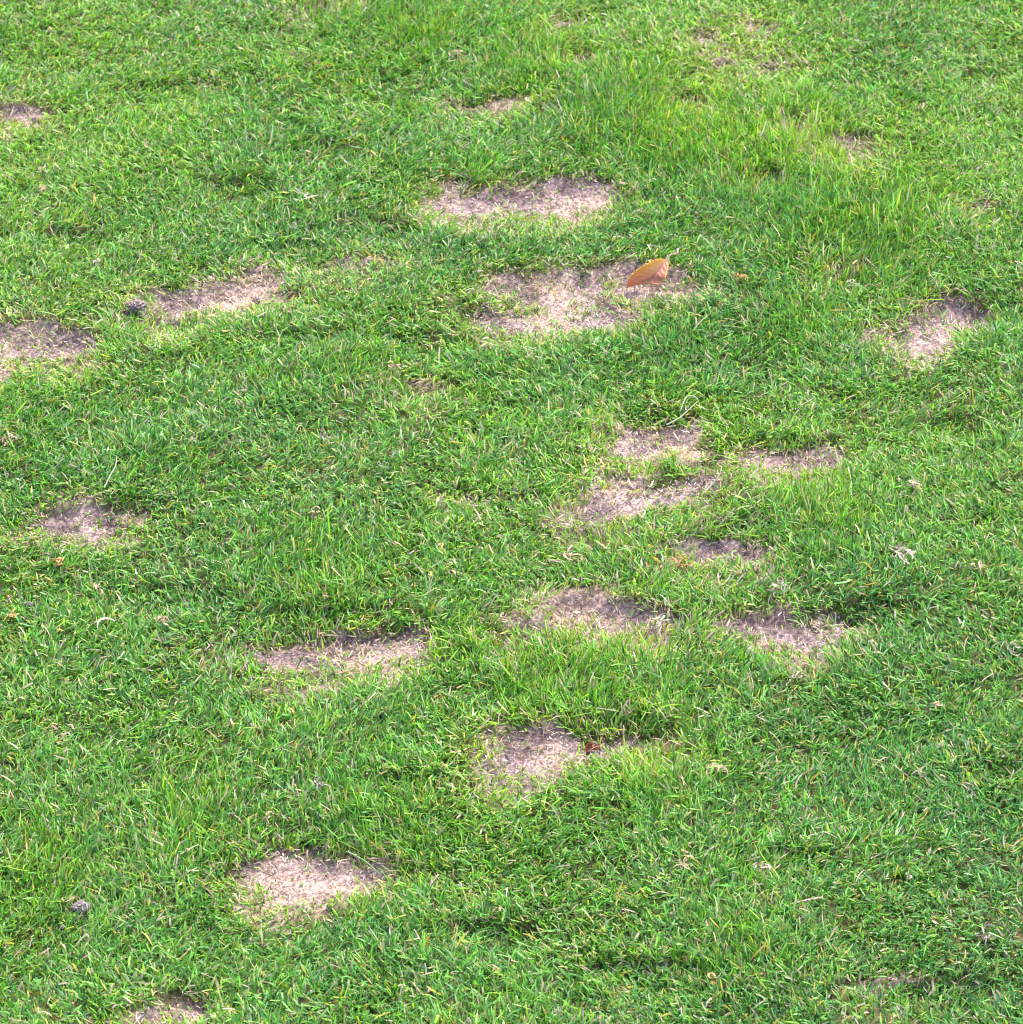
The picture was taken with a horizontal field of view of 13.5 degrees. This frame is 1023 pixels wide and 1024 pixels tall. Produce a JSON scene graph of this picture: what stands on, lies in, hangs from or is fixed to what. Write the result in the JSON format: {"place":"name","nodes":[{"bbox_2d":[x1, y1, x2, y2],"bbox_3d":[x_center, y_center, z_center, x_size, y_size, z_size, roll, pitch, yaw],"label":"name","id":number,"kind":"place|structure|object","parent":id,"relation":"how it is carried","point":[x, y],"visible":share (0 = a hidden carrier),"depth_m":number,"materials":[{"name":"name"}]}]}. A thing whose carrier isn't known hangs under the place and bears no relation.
{"place":"outdoors","nodes":[
{"label":"outdoors","id":0,"kind":"place"},
{"bbox_2d":[0,0,1022,1023],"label":"grass","id":1,"kind":"structure","parent":0,"point":[768,141],"depth_m":6.03,"materials":[{"name":"green plant"}]},
{"bbox_2d":[1,608,17,621],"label":"dead grass wisp","id":2,"kind":"object","parent":1,"relation":"on","point":[11,615],"visible":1,"depth_m":5.79,"materials":[{"name":"plant"}]},
{"bbox_2d":[0,431,20,445],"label":"dead grass wisp","id":3,"kind":"object","parent":1,"relation":"on","point":[7,438],"visible":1,"depth_m":6.19,"materials":[{"name":"plant"}]},
{"bbox_2d":[25,601,32,606],"bbox_3d":[-0.650,0.124,5.822,0.012,0.007,0.011,0,32,0],"label":"soil clod","id":4,"kind":"object","parent":1,"relation":"on","point":[28,603],"visible":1,"depth_m":5.82,"materials":[{"name":"soil"}]},
{"bbox_2d":[35,184,49,193],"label":"dead grass wisp","id":5,"kind":"object","parent":1,"relation":"on","point":[44,187],"visible":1,"depth_m":6.82,"materials":[{"name":"plant"}]},
{"bbox_2d":[50,557,64,566],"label":"dead grass wisp","id":6,"kind":"object","parent":1,"relation":"on","point":[58,559],"visible":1,"depth_m":5.91,"materials":[{"name":"plant"}]},
{"bbox_2d":[61,895,79,901],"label":"dead grass wisp","id":7,"kind":"object","parent":1,"relation":"on","point":[73,897],"visible":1,"depth_m":5.27,"materials":[{"name":"plant"}]},
{"bbox_2d":[71,899,91,914],"bbox_3d":[-0.524,0.482,5.261,0.027,0.014,0.026,0,32,0],"label":"soil clod","id":8,"kind":"object","parent":1,"relation":"on","point":[81,903],"visible":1,"depth_m":5.26,"materials":[{"name":"soil"}]},
{"bbox_2d":[92,582,102,593],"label":"dead grass wisp","id":9,"kind":"object","parent":1,"relation":"on","point":[96,585],"visible":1,"depth_m":5.85,"materials":[{"name":"plant"}]},
{"bbox_2d":[91,617,114,637],"bbox_3d":[-0.546,0.154,5.770,0.024,0.011,0.040,7,33,11],"label":"dead grass wisp","id":10,"kind":"object","parent":1,"relation":"on","point":[100,619],"visible":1,"depth_m":5.78,"materials":[{"name":"plant"}]},
{"bbox_2d":[151,615,171,626],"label":"dead grass wisp","id":11,"kind":"object","parent":1,"relation":"on","point":[164,618],"visible":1,"depth_m":5.79,"materials":[{"name":"plant"}]},
{"bbox_2d":[224,719,235,728],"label":"dead grass wisp","id":12,"kind":"object","parent":1,"relation":"on","point":[231,721],"visible":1,"depth_m":5.58,"materials":[{"name":"plant"}]},
{"bbox_2d":[262,811,277,822],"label":"dead grass wisp","id":13,"kind":"object","parent":1,"relation":"on","point":[267,814],"visible":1,"depth_m":5.41,"materials":[{"name":"plant"}]},
{"bbox_2d":[286,187,326,201],"bbox_3d":[-0.323,-0.501,6.815,0.065,0.013,0.053,0,32,0],"label":"dead grass wisp","id":14,"kind":"object","parent":1,"relation":"on","point":[303,194],"visible":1,"depth_m":6.81,"materials":[{"name":"plant"}]},
{"bbox_2d":[305,506,319,515],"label":"dead grass wisp","id":15,"kind":"object","parent":1,"relation":"on","point":[313,512],"visible":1,"depth_m":6.01,"materials":[{"name":"plant"}]},
{"bbox_2d":[312,776,330,792],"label":"dead grass wisp","id":16,"kind":"object","parent":1,"relation":"on","point":[315,781],"visible":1,"depth_m":5.46,"materials":[{"name":"plant"}]},
{"bbox_2d":[388,361,408,371],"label":"dead grass wisp","id":17,"kind":"object","parent":1,"relation":"on","point":[394,365],"visible":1,"depth_m":6.35,"materials":[{"name":"plant"}]},
{"bbox_2d":[448,50,465,57],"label":"dead grass wisp","id":18,"kind":"object","parent":1,"relation":"on","point":[458,53],"visible":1,"depth_m":7.24,"materials":[{"name":"plant"}]},
{"bbox_2d":[474,337,495,350],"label":"dead grass wisp","id":19,"kind":"object","parent":1,"relation":"on","point":[482,340],"visible":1,"depth_m":6.43,"materials":[{"name":"plant"}]},
{"bbox_2d":[552,21,571,30],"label":"dead grass wisp","id":20,"kind":"object","parent":1,"relation":"on","point":[565,24],"visible":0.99,"depth_m":7.36,"materials":[{"name":"plant"}]},
{"bbox_2d":[552,547,585,562],"bbox_3d":[0.077,0.058,5.913,0.049,0.011,0.031,0,32,0],"label":"dead grass wisp","id":21,"kind":"object","parent":1,"relation":"on","point":[569,555],"visible":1,"depth_m":5.91,"materials":[{"name":"plant"}]},
{"bbox_2d":[667,553,694,568],"bbox_3d":[0.233,0.066,5.926,0.033,0.011,0.044,-22,38,-31],"label":"dead grass wisp","id":22,"kind":"object","parent":1,"relation":"on","point":[674,559],"visible":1,"depth_m":5.92,"materials":[{"name":"plant"}]},
{"bbox_2d":[668,855,694,869],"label":"dead grass wisp","id":23,"kind":"object","parent":1,"relation":"on","point":[681,863],"visible":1,"depth_m":5.32,"materials":[{"name":"plant"}]},
{"bbox_2d":[680,395,697,410],"bbox_3d":[0.255,-0.159,6.257,0.031,0.015,0.014,-15,35,-23],"label":"curved grass stalk","id":24,"kind":"object","parent":1,"relation":"on","point":[685,399],"visible":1,"depth_m":6.26,"materials":[{"name":"plant"}]},
{"bbox_2d":[707,972,722,983],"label":"dead grass wisp","id":25,"kind":"object","parent":1,"relation":"on","point":[708,974],"visible":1,"depth_m":5.14,"materials":[{"name":"plant"}]},
{"bbox_2d":[704,762,730,779],"bbox_3d":[0.260,0.326,5.493,0.045,0.011,0.044,0,32,0],"label":"dead grass wisp","id":26,"kind":"object","parent":1,"relation":"on","point":[719,767],"visible":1,"depth_m":5.49,"materials":[{"name":"plant"}]},
{"bbox_2d":[727,272,749,280],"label":"dead grass wisp","id":27,"kind":"object","parent":1,"relation":"on","point":[740,275],"visible":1,"depth_m":6.58,"materials":[{"name":"plant"}]},
{"bbox_2d":[753,861,770,874],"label":"dead grass wisp","id":28,"kind":"object","parent":1,"relation":"on","point":[764,866],"visible":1,"depth_m":5.33,"materials":[{"name":"plant"}]},
{"bbox_2d":[767,576,787,596],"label":"dead grass wisp","id":29,"kind":"object","parent":1,"relation":"on","point":[773,584],"visible":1,"depth_m":5.85,"materials":[{"name":"plant"}]},
{"bbox_2d":[786,671,801,685],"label":"dead grass wisp","id":30,"kind":"object","parent":1,"relation":"on","point":[791,675],"visible":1,"depth_m":5.67,"materials":[{"name":"plant"}]},
{"bbox_2d":[887,544,915,563],"bbox_3d":[0.529,0.056,5.904,0.044,0.012,0.048,10,33,16],"label":"dead grass wisp","id":31,"kind":"object","parent":1,"relation":"on","point":[900,547],"visible":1,"depth_m":5.91,"materials":[{"name":"plant"}]},
{"bbox_2d":[904,480,922,488],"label":"dead grass wisp","id":32,"kind":"object","parent":1,"relation":"on","point":[913,484],"visible":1,"depth_m":6.06,"materials":[{"name":"plant"}]},
{"bbox_2d":[929,701,943,708],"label":"dead grass wisp","id":33,"kind":"object","parent":1,"relation":"on","point":[938,704],"visible":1,"depth_m":5.61,"materials":[{"name":"plant"}]},
{"bbox_2d":[967,559,989,578],"bbox_3d":[0.638,0.074,5.882,0.024,0.011,0.049,-28,41,-37],"label":"dead grass wisp","id":34,"kind":"object","parent":1,"relation":"on","point":[979,564],"visible":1,"depth_m":5.88,"materials":[{"name":"plant"}]},
{"bbox_2d":[973,924,995,943],"bbox_3d":[0.569,0.507,5.192,0.024,0.010,0.033,26,40,35],"label":"dead grass wisp","id":35,"kind":"object","parent":1,"relation":"on","point":[985,936],"visible":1,"depth_m":5.19,"materials":[{"name":"plant"}]},
{"bbox_2d":[999,640,1022,655],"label":"dead grass wisp","id":36,"kind":"object","parent":1,"relation":"on","point":[1015,644],"visible":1,"depth_m":5.72,"materials":[{"name":"plant"}]},
{"bbox_2d":[0,0,1022,1023],"bbox_3d":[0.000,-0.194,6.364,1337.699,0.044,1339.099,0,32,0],"label":"ground","id":37,"kind":"structure","parent":0,"point":[573,600],"depth_m":5.99,"materials":[{"name":"soil"}]},
{"bbox_2d":[126,299,146,312],"bbox_3d":[-0.566,-0.312,6.516,0.034,0.018,0.027,0,32,0],"label":"soil clod","id":38,"kind":"object","parent":37,"relation":"on","point":[135,305],"visible":1,"depth_m":6.51,"materials":[{"name":"soil"}]},
{"bbox_2d":[251,296,261,302],"bbox_3d":[-0.387,-0.322,6.571,0.014,0.009,0.014,14,35,21],"label":"soil clod","id":39,"kind":"object","parent":37,"relation":"on","point":[256,298],"visible":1,"depth_m":6.57,"materials":[{"name":"soil"}]},
{"bbox_2d":[310,652,368,667],"bbox_3d":[-0.227,0.195,5.747,0.091,0.008,0.006,17,36,25],"label":"grass stalk","id":40,"kind":"object","parent":37,"relation":"on","point":[338,656],"depth_m":5.75,"materials":[{"name":"plant"}]},
{"bbox_2d":[347,851,379,873],"bbox_3d":[-0.182,0.432,5.338,0.046,0.020,0.006,16,35,23],"label":"grass stalk","id":41,"kind":"object","parent":37,"relation":"on","point":[363,860],"depth_m":5.34,"materials":[{"name":"plant"}]},
{"bbox_2d":[0,0,1014,1023],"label":"dry thatch","id":42,"kind":"object","parent":37,"relation":"on","point":[231,297],"visible":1,"depth_m":6.12,"materials":[{"name":"plant"}]},
{"bbox_2d":[626,248,678,287],"bbox_3d":[0.222,-0.369,6.609,0.107,0.039,0.029,-22,38,-31],"label":"fallen leaf","id":43,"kind":"object","parent":42,"relation":"on","point":[655,271],"visible":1,"depth_m":6.61,"materials":[{"name":"orange plant"}]},
{"bbox_2d":[566,611,587,623],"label":"dead grass wisp","id":44,"kind":"object","parent":37,"relation":"on","point":[573,613],"visible":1,"depth_m":5.80,"materials":[{"name":"plant"}]},
{"bbox_2d":[580,743,599,751],"bbox_3d":[0.101,0.303,5.558,0.027,0.012,0.011,0,32,0],"label":"curled dead leaf","id":45,"kind":"object","parent":37,"relation":"on","point":[588,746],"visible":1,"depth_m":5.56,"materials":[{"name":"brown plant"}]},
{"bbox_2d":[649,613,668,633],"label":"dead grass wisp","id":46,"kind":"object","parent":37,"relation":"on","point":[659,624],"visible":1,"depth_m":5.78,"materials":[{"name":"plant"}]},
{"bbox_2d":[666,401,697,424],"bbox_3d":[0.247,-0.141,6.236,0.055,0.023,0.006,-19,37,-27],"label":"grass stalk","id":47,"kind":"object","parent":37,"relation":"on","point":[681,416],"depth_m":6.23,"materials":[{"name":"plant"}]},
{"bbox_2d":[701,466,721,495],"bbox_3d":[0.283,-0.043,6.087,0.005,0.024,0.053,21,38,30],"label":"grass stalk","id":48,"kind":"object","parent":37,"relation":"on","point":[713,482],"depth_m":6.09,"materials":[{"name":"plant"}]},
{"bbox_2d":[845,279,859,292],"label":"dead grass wisp","id":49,"kind":"object","parent":37,"relation":"on","point":[851,285],"visible":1,"depth_m":6.59,"materials":[{"name":"plant"}]}
]}

